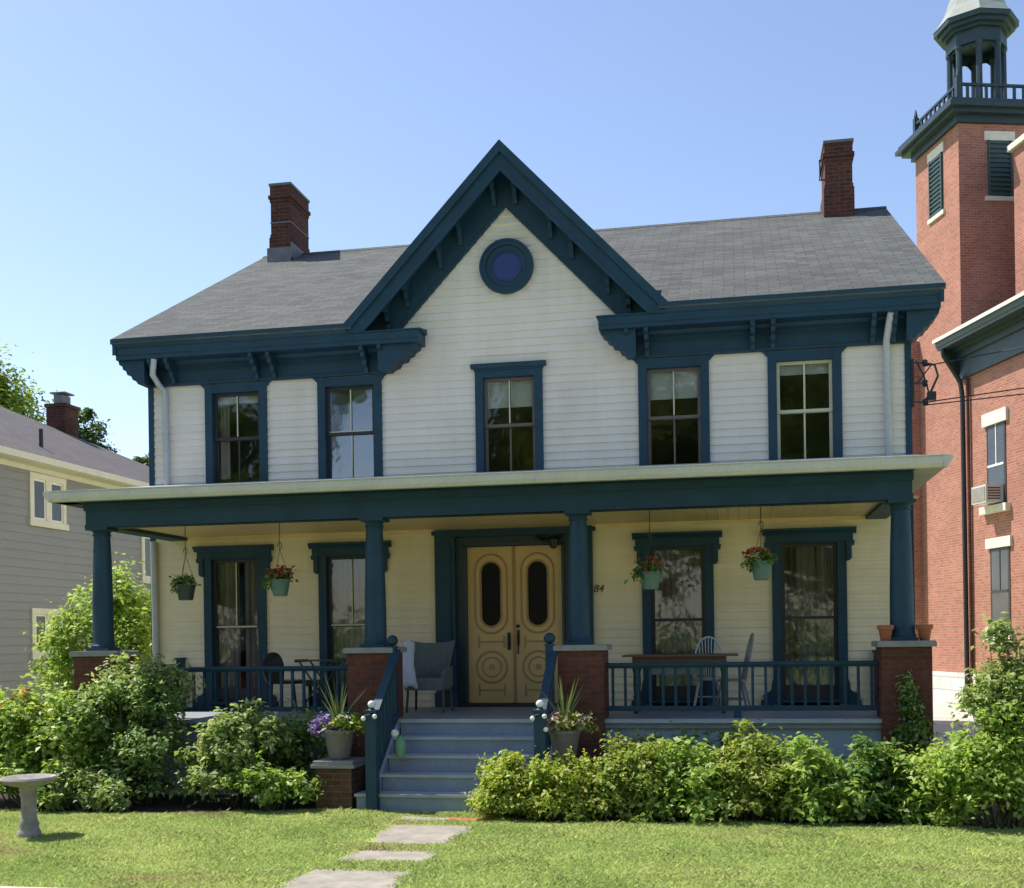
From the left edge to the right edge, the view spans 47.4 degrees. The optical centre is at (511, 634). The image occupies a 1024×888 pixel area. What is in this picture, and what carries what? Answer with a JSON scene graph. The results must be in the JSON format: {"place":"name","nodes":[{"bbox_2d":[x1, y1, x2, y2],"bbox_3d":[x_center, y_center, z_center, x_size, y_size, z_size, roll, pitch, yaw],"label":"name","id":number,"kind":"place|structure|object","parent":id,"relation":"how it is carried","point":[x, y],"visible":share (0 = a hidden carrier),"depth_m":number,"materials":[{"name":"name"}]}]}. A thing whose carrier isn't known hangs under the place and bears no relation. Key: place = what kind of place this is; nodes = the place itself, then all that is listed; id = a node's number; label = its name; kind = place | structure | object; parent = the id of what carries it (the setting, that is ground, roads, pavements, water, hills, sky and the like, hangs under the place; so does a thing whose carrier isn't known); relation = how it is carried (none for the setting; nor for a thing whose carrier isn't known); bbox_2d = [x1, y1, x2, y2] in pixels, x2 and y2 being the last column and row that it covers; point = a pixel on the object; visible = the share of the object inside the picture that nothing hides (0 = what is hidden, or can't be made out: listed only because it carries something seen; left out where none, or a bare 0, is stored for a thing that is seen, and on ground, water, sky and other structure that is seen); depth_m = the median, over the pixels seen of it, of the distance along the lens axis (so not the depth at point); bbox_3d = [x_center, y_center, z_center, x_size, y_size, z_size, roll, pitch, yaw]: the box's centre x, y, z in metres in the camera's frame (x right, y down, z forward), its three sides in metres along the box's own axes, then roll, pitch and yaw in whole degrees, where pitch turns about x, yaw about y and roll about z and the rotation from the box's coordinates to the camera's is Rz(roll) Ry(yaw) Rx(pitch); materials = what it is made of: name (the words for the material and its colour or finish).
{"place":"outdoors","nodes":[
{"label":"outdoors","id":0,"kind":"place"},
{"bbox_2d":[0,886,49,887],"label":"sidewalk","id":1,"kind":"structure","parent":0,"point":[20,887],"depth_m":10.10,"materials":[{"name":"concrete"}]},
{"bbox_2d":[0,391,151,714],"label":"neighbour house","id":2,"kind":"structure","parent":0,"point":[46,549],"depth_m":26.74,"materials":[{"name":"grey paint"}]},
{"bbox_2d":[28,471,68,530],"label":"window","id":3,"kind":"structure","parent":2,"relation":"in","point":[42,513],"depth_m":26.50,"materials":[{"name":"white paint"}]},
{"bbox_2d":[30,608,66,659],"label":"window","id":4,"kind":"structure","parent":2,"relation":"in","point":[36,613],"depth_m":26.24,"materials":[{"name":"white paint"}]},
{"bbox_2d":[140,537,150,583],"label":"window","id":5,"kind":"structure","parent":2,"relation":"in","point":[145,542],"depth_m":31.01,"materials":[{"name":"white paint"}]},
{"bbox_2d":[306,680,318,706],"bbox_3d":[-3.030,0.922,17.741,0.160,0.460,0.160,-1,0,11],"label":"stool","id":6,"kind":"object","parent":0,"point":[309,683],"visible":0.38,"depth_m":17.70,"materials":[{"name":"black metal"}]},
{"bbox_2d":[0,704,1023,887],"bbox_3d":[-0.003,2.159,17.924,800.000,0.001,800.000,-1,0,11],"label":"ground","id":7,"kind":"structure","parent":0,"point":[958,705],"depth_m":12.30,"materials":[{"name":"green plant"}]},
{"bbox_2d":[0,773,57,837],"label":"bird bath","id":8,"kind":"object","parent":7,"relation":"on","point":[27,785],"visible":1,"depth_m":12.76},
{"bbox_2d":[0,339,78,433],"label":"tree","id":9,"kind":"object","parent":7,"relation":"on","point":[13,400],"visible":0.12,"depth_m":64.13,"materials":[{"name":"green plant"}]},
{"bbox_2d":[45,407,119,454],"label":"tree","id":10,"kind":"object","parent":7,"relation":"on","point":[85,433],"visible":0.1,"depth_m":68.52,"materials":[{"name":"green plant"}]},
{"bbox_2d":[23,552,151,714],"bbox_3d":[-7.104,0.446,19.797,2.839,3.705,2.182,-1,0,11],"label":"garden bush","id":11,"kind":"object","parent":7,"relation":"on","point":[131,614],"visible":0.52,"depth_m":19.60,"materials":[{"name":"green plant"}]},
{"bbox_2d":[132,453,148,465],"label":"tree","id":12,"kind":"object","parent":7,"relation":"on","point":[144,460],"visible":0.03,"depth_m":69.57,"materials":[{"name":"green plant"}]},
{"bbox_2d":[0,791,356,813],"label":"planting bed","id":13,"kind":"object","parent":7,"relation":"on","point":[163,804],"visible":0.29,"depth_m":15.08,"materials":[{"name":"brown soil"}]},
{"bbox_2d":[0,751,91,810],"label":"perennial","id":14,"kind":"object","parent":13,"relation":"on","point":[18,767],"visible":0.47,"depth_m":14.86,"materials":[{"name":"green plant"}]},
{"bbox_2d":[0,674,128,802],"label":"flowering shrub","id":15,"kind":"object","parent":13,"relation":"on","point":[41,734],"visible":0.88,"depth_m":15.25,"materials":[{"name":"green plant"}]},
{"bbox_2d":[38,763,143,812],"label":"perennial","id":16,"kind":"object","parent":13,"relation":"on","point":[88,782],"visible":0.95,"depth_m":14.57,"materials":[{"name":"green plant"}]},
{"bbox_2d":[56,667,197,804],"bbox_3d":[-5.009,1.346,15.251,1.749,1.841,1.561,-1,0,40],"label":"tall shrub","id":17,"kind":"object","parent":13,"relation":"on","point":[135,752],"visible":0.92,"depth_m":15.17,"materials":[{"name":"green plant"}]},
{"bbox_2d":[69,651,205,798],"bbox_3d":[-5.124,1.241,15.833,2.080,2.046,1.384,-1,0,11],"label":"tall shrub","id":18,"kind":"object","parent":13,"relation":"on","point":[180,676],"visible":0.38,"depth_m":15.68,"materials":[{"name":"green plant"}]},
{"bbox_2d":[162,696,306,807],"bbox_3d":[-3.555,1.522,14.882,1.876,1.445,1.217,-1,0,11],"label":"rose bush","id":19,"kind":"object","parent":13,"relation":"on","point":[227,738],"visible":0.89,"depth_m":14.75,"materials":[{"name":"green plant"}]},
{"bbox_2d":[220,750,325,811],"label":"perennial","id":20,"kind":"object","parent":13,"relation":"on","point":[273,787],"visible":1,"depth_m":14.33,"materials":[{"name":"green plant"}]},
{"bbox_2d":[247,698,359,800],"bbox_3d":[-2.859,1.542,15.501,2.000,1.382,1.279,-1,0,11],"label":"dark shrub","id":21,"kind":"object","parent":13,"relation":"on","point":[301,726],"visible":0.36,"depth_m":15.24,"materials":[{"name":"green plant"}]},
{"bbox_2d":[310,757,364,809],"bbox_3d":[-2.181,1.884,14.779,0.570,0.605,0.570,-1,0,11],"label":"pedestal","id":22,"kind":"object","parent":13,"relation":"on","point":[343,784],"visible":0.81,"depth_m":14.55,"materials":[{"name":"brown brick"}]},
{"bbox_2d":[307,670,364,759],"bbox_3d":[-2.182,1.018,14.758,0.797,1.125,0.694,-1,0,11],"label":"flower planter","id":23,"kind":"object","parent":22,"relation":"on","point":[339,740],"visible":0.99,"depth_m":14.66,"materials":[{"name":"grey plant"}]},
{"bbox_2d":[277,869,412,887],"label":"paving slab","id":24,"kind":"structure","parent":7,"relation":"on","point":[325,878],"depth_m":10.24,"materials":[{"name":"grey stone"}]},
{"bbox_2d":[338,850,435,863],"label":"paving slab","id":25,"kind":"structure","parent":7,"relation":"on","point":[383,855],"depth_m":11.35,"materials":[{"name":"grey stone"}]},
{"bbox_2d":[373,825,470,844],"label":"paving slab","id":26,"kind":"structure","parent":7,"relation":"on","point":[423,834],"depth_m":12.56,"materials":[{"name":"grey stone"}]},
{"bbox_2d":[397,816,449,820],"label":"paving slab","id":27,"kind":"structure","parent":7,"relation":"on","point":[422,818],"depth_m":13.63,"materials":[{"name":"grey stone"}]},
{"bbox_2d":[448,817,499,821],"bbox_3d":[-0.444,2.173,13.467,0.620,0.072,0.320,-1,0,11],"label":"brick edging","id":28,"kind":"object","parent":7,"relation":"on","point":[464,818],"visible":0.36,"depth_m":13.53,"materials":[{"name":"ceramic"}]},
{"bbox_2d":[43,138,953,812],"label":"house","id":29,"kind":"structure","parent":7,"relation":"on","point":[499,408],"depth_m":17.63,"materials":[{"name":"white paint"}]},
{"bbox_2d":[169,534,200,599],"bbox_3d":[-4.663,-1.034,16.570,0.450,1.095,0.460,-1,0,11],"label":"hanging basket","id":30,"kind":"object","parent":29,"relation":"hanging from","point":[184,587],"visible":1,"depth_m":16.48,"materials":[{"name":"metal"}]},
{"bbox_2d":[200,380,270,483],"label":"upper window","id":31,"kind":"structure","parent":29,"relation":"in","point":[223,395],"depth_m":18.80,"materials":[{"name":"teal paint"}]},
{"bbox_2d":[192,544,278,706],"bbox_3d":[-4.430,-0.131,18.802,1.430,2.610,0.396,-1,0,11],"label":"porch window","id":32,"kind":"structure","parent":29,"relation":"in","point":[257,558],"depth_m":18.84,"materials":[{"name":"teal paint"}]},
{"bbox_2d":[260,523,298,595],"bbox_3d":[-3.257,-1.069,16.307,0.533,1.065,0.449,-1,0,-44],"label":"hanging basket","id":33,"kind":"object","parent":29,"relation":"hanging from","point":[279,583],"visible":1,"depth_m":16.22,"materials":[{"name":"green plastic"}]},
{"bbox_2d":[261,652,306,706],"bbox_3d":[-3.476,0.715,17.776,0.595,0.892,0.460,-1,0,11],"label":"porch chair","id":34,"kind":"object","parent":29,"relation":"on","point":[272,659],"visible":0.42,"depth_m":17.73,"materials":[{"name":"black metal"}]},
{"bbox_2d":[294,658,345,712],"bbox_3d":[-2.823,0.759,17.243,0.620,0.791,0.520,-1,0,11],"label":"side table","id":35,"kind":"object","parent":29,"relation":"on","point":[318,673],"visible":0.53,"depth_m":17.06,"materials":[{"name":"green metal"}]},
{"bbox_2d":[313,374,385,478],"bbox_3d":[-2.541,-3.187,18.425,1.220,1.765,0.260,-1,0,11],"label":"upper window","id":36,"kind":"structure","parent":29,"relation":"in","point":[349,409],"depth_m":18.44,"materials":[{"name":"glass"}]},
{"bbox_2d":[307,540,391,706],"bbox_3d":[-2.515,-0.160,18.438,1.430,2.610,0.406,-1,0,11],"label":"porch window","id":37,"kind":"structure","parent":29,"relation":"in","point":[347,620],"depth_m":18.53,"materials":[{"name":"teal paint"}]},
{"bbox_2d":[361,714,377,730],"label":"globe lights","id":38,"kind":"object","parent":29,"relation":"attached to","point":[363,717],"visible":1,"depth_m":14.25,"materials":[{"name":"glass"}]},
{"bbox_2d":[391,729,405,756],"bbox_3d":[-1.428,1.370,14.747,0.183,0.350,0.164,-1,0,11],"label":"glass jar","id":39,"kind":"object","parent":29,"relation":"on","point":[400,746],"visible":1,"depth_m":14.69,"materials":[{"name":"glass"}]},
{"bbox_2d":[405,639,455,712],"bbox_3d":[-1.205,0.603,17.035,0.720,1.046,0.665,-1,0,11],"label":"wicker armchair","id":40,"kind":"object","parent":29,"relation":"on","point":[433,668],"visible":0.89,"depth_m":17.22,"materials":[{"name":"grey wicker"}]},
{"bbox_2d":[402,639,417,688],"bbox_3d":[-1.512,0.424,16.993,0.249,0.710,0.728,-1,0,-7],"label":"throw blanket","id":41,"kind":"object","parent":40,"relation":"on","point":[409,678],"visible":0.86,"depth_m":16.82,"materials":[{"name":"white fabric"}]},
{"bbox_2d":[470,360,545,471],"bbox_3d":[-0.034,-3.254,17.937,1.170,1.825,0.270,-1,0,11],"label":"upper window","id":42,"kind":"structure","parent":29,"relation":"in","point":[509,385],"depth_m":17.95,"materials":[{"name":"teal paint"}]},
{"bbox_2d":[530,714,547,731],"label":"globe lights","id":43,"kind":"object","parent":29,"relation":"attached to","point":[532,718],"visible":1,"depth_m":13.84,"materials":[{"name":"glass"}]},
{"bbox_2d":[624,511,670,589],"bbox_3d":[1.806,-1.133,15.362,0.518,1.085,0.564,-1,0,41],"label":"hanging basket","id":44,"kind":"object","parent":29,"relation":"hanging from","point":[650,577],"visible":1,"depth_m":15.25,"materials":[{"name":"green plastic"}]},
{"bbox_2d":[632,354,713,465],"bbox_3d":[2.427,-3.260,17.468,1.220,1.765,0.260,-1,0,11],"label":"upper window","id":45,"kind":"structure","parent":29,"relation":"in","point":[674,378],"depth_m":17.48,"materials":[{"name":"teal paint"}]},
{"bbox_2d":[631,530,721,705],"bbox_3d":[2.497,-0.233,17.493,1.430,2.610,0.446,-1,0,11],"label":"porch window","id":46,"kind":"structure","parent":29,"relation":"in","point":[676,615],"depth_m":17.57,"materials":[{"name":"teal paint"}]},
{"bbox_2d":[622,653,737,713],"bbox_3d":[2.328,0.673,16.047,1.550,0.800,0.760,-1,0,11],"label":"porch table","id":47,"kind":"object","parent":29,"relation":"on","point":[705,657],"visible":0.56,"depth_m":15.81,"materials":[{"name":"brown wood"}]},
{"bbox_2d":[693,636,721,705],"bbox_3d":[2.798,0.547,16.618,0.448,1.048,0.527,-1,0,11],"label":"windsor chair","id":48,"kind":"object","parent":29,"relation":"on","point":[704,677],"visible":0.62,"depth_m":16.75,"materials":[{"name":"white paint"}]},
{"bbox_2d":[716,633,753,712],"bbox_3d":[3.048,0.522,15.963,0.527,1.088,0.448,-1,0,3],"label":"windsor chair","id":49,"kind":"object","parent":29,"relation":"on","point":[745,670],"visible":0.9,"depth_m":15.90,"materials":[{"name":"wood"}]},
{"bbox_2d":[740,507,777,579],"bbox_3d":[3.197,-1.199,15.078,0.498,0.995,0.464,-1,0,11],"label":"hanging basket","id":50,"kind":"object","parent":29,"relation":"hanging from","point":[760,568],"visible":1,"depth_m":14.98,"materials":[{"name":"green plastic"}]},
{"bbox_2d":[761,346,846,459],"bbox_3d":[4.293,-3.287,17.109,1.220,1.765,0.260,-1,0,11],"label":"upper window","id":51,"kind":"structure","parent":29,"relation":"in","point":[829,360],"depth_m":17.11,"materials":[{"name":"teal paint"}]},
{"bbox_2d":[761,526,861,704],"bbox_3d":[4.387,-0.260,17.236,1.430,2.610,0.657,-1,0,11],"label":"porch window","id":52,"kind":"structure","parent":29,"relation":"in","point":[809,582],"depth_m":17.18,"materials":[{"name":"teal paint"}]},
{"bbox_2d":[877,625,893,640],"bbox_3d":[4.605,-0.018,14.385,0.204,0.197,0.206,-1,0,11],"label":"flower pot","id":53,"kind":"object","parent":29,"relation":"on","point":[885,632],"visible":0.99,"depth_m":14.32,"materials":[{"name":"ceramic"}]},
{"bbox_2d":[886,670,946,789],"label":"climbing vine","id":54,"kind":"object","parent":29,"relation":"attached to","point":[907,692],"visible":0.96,"depth_m":14.10,"materials":[{"name":"green plant"}]},
{"bbox_2d":[916,624,932,639],"bbox_3d":[5.090,-0.025,14.393,0.204,0.197,0.206,-1,0,11],"label":"flower pot","id":55,"kind":"object","parent":29,"relation":"on","point":[924,631],"visible":0.94,"depth_m":14.33,"materials":[{"name":"ceramic"}]},
{"bbox_2d":[927,347,1023,365],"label":"electric cable","id":56,"kind":"object","parent":29,"relation":"attached to","point":[978,355],"visible":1,"depth_m":16.30,"materials":[{"name":"rubber"}]},
{"bbox_2d":[928,387,1023,402],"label":"electric cable","id":57,"kind":"object","parent":29,"relation":"attached to","point":[976,394],"visible":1,"depth_m":16.32,"materials":[{"name":"rubber"}]},
{"bbox_2d":[928,393,1023,404],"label":"electric cable","id":58,"kind":"object","parent":29,"relation":"attached to","point":[976,399],"visible":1,"depth_m":16.31,"materials":[{"name":"rubber"}]},
{"bbox_2d":[509,800,1023,830],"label":"planting bed","id":59,"kind":"object","parent":7,"relation":"on","point":[884,822],"visible":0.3,"depth_m":13.24,"materials":[{"name":"brown soil"}]},
{"bbox_2d":[461,747,553,820],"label":"bed shrub","id":60,"kind":"object","parent":59,"relation":"on","point":[503,788],"visible":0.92,"depth_m":13.51,"materials":[{"name":"green plant"}]},
{"bbox_2d":[513,746,608,822],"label":"bed shrub","id":61,"kind":"object","parent":59,"relation":"on","point":[559,789],"visible":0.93,"depth_m":13.38,"materials":[{"name":"green plant"}]},
{"bbox_2d":[547,758,590,812],"bbox_3d":[0.651,1.842,14.233,0.570,0.605,0.570,-1,0,11],"label":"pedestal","id":62,"kind":"object","parent":59,"relation":"on","point":[578,762],"visible":0.14,"depth_m":14.03,"materials":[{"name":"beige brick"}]},
{"bbox_2d":[536,674,598,761],"bbox_3d":[0.666,0.988,14.210,0.802,1.103,0.730,-1,0,-40],"label":"flower planter","id":63,"kind":"object","parent":62,"relation":"on","point":[564,736],"visible":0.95,"depth_m":14.10,"materials":[{"name":"grey plant"}]},
{"bbox_2d":[568,730,669,822],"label":"bed shrub","id":64,"kind":"object","parent":59,"relation":"on","point":[630,766],"visible":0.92,"depth_m":13.29,"materials":[{"name":"green plant"}]},
{"bbox_2d":[633,735,741,824],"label":"bed shrub","id":65,"kind":"object","parent":59,"relation":"on","point":[678,766],"visible":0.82,"depth_m":13.20,"materials":[{"name":"green plant"}]},
{"bbox_2d":[591,714,789,793],"bbox_3d":[2.132,1.569,14.238,2.513,1.184,1.107,-1,0,11],"label":"bed shrub","id":66,"kind":"object","parent":59,"relation":"on","point":[684,731],"visible":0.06,"depth_m":14.17,"materials":[{"name":"green plant"}]},
{"bbox_2d":[702,718,795,821],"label":"bed shrub","id":67,"kind":"object","parent":59,"relation":"on","point":[753,787],"visible":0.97,"depth_m":13.12,"materials":[{"name":"green plant"}]},
{"bbox_2d":[759,731,874,824],"bbox_3d":[3.402,1.627,13.134,1.112,1.072,1.376,-1,0,-22],"label":"bed shrub","id":68,"kind":"object","parent":59,"relation":"on","point":[802,799],"visible":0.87,"depth_m":12.93,"materials":[{"name":"green plant"}]},
{"bbox_2d":[814,731,934,824],"bbox_3d":[3.944,1.621,13.084,1.289,1.074,1.270,-1,0,-29],"label":"bed shrub","id":69,"kind":"object","parent":59,"relation":"on","point":[867,765],"visible":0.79,"depth_m":12.87,"materials":[{"name":"green plant"}]},
{"bbox_2d":[881,746,981,826],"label":"bed shrub","id":70,"kind":"object","parent":59,"relation":"on","point":[938,819],"visible":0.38,"depth_m":12.75,"materials":[{"name":"green plant"}]},
{"bbox_2d":[883,676,1023,828],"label":"bush","id":71,"kind":"object","parent":59,"relation":"on","point":[966,768],"visible":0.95,"depth_m":12.39,"materials":[{"name":"green plant"}]},
{"bbox_2d":[948,611,1023,826],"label":"tall shrub","id":72,"kind":"object","parent":59,"relation":"on","point":[1004,681],"visible":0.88,"depth_m":12.58,"materials":[{"name":"green plant"}]},
{"bbox_2d":[0,0,1023,458],"label":"sky","id":73,"kind":"structure","parent":0,"point":[143,142],"materials":[{"name":"blue"}]},
{"bbox_2d":[895,0,1023,703],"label":"brick church","id":74,"kind":"structure","parent":0,"point":[965,154],"depth_m":33.11,"materials":[{"name":"red brick"}]},
{"bbox_2d":[971,484,1002,504],"bbox_3d":[12.732,-3.743,31.244,0.515,0.470,0.772,-1,0,-6],"label":"air conditioner","id":75,"kind":"object","parent":74,"relation":"attached to","point":[987,494],"visible":1,"depth_m":30.89,"materials":[{"name":"grey metal"}]},
{"bbox_2d":[979,406,1010,514],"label":"nave window","id":76,"kind":"structure","parent":74,"relation":"in","point":[995,434],"depth_m":31.16,"materials":[{"name":"paint"}]},
{"bbox_2d":[985,535,1015,641],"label":"nave window","id":77,"kind":"structure","parent":74,"relation":"in","point":[1000,576],"depth_m":31.09,"materials":[{"name":"paint"}]},
{"bbox_2d":[933,701,1023,789],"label":"driveway","id":78,"kind":"structure","parent":0,"point":[942,717],"depth_m":26.89,"materials":[{"name":"concrete"}]}
]}

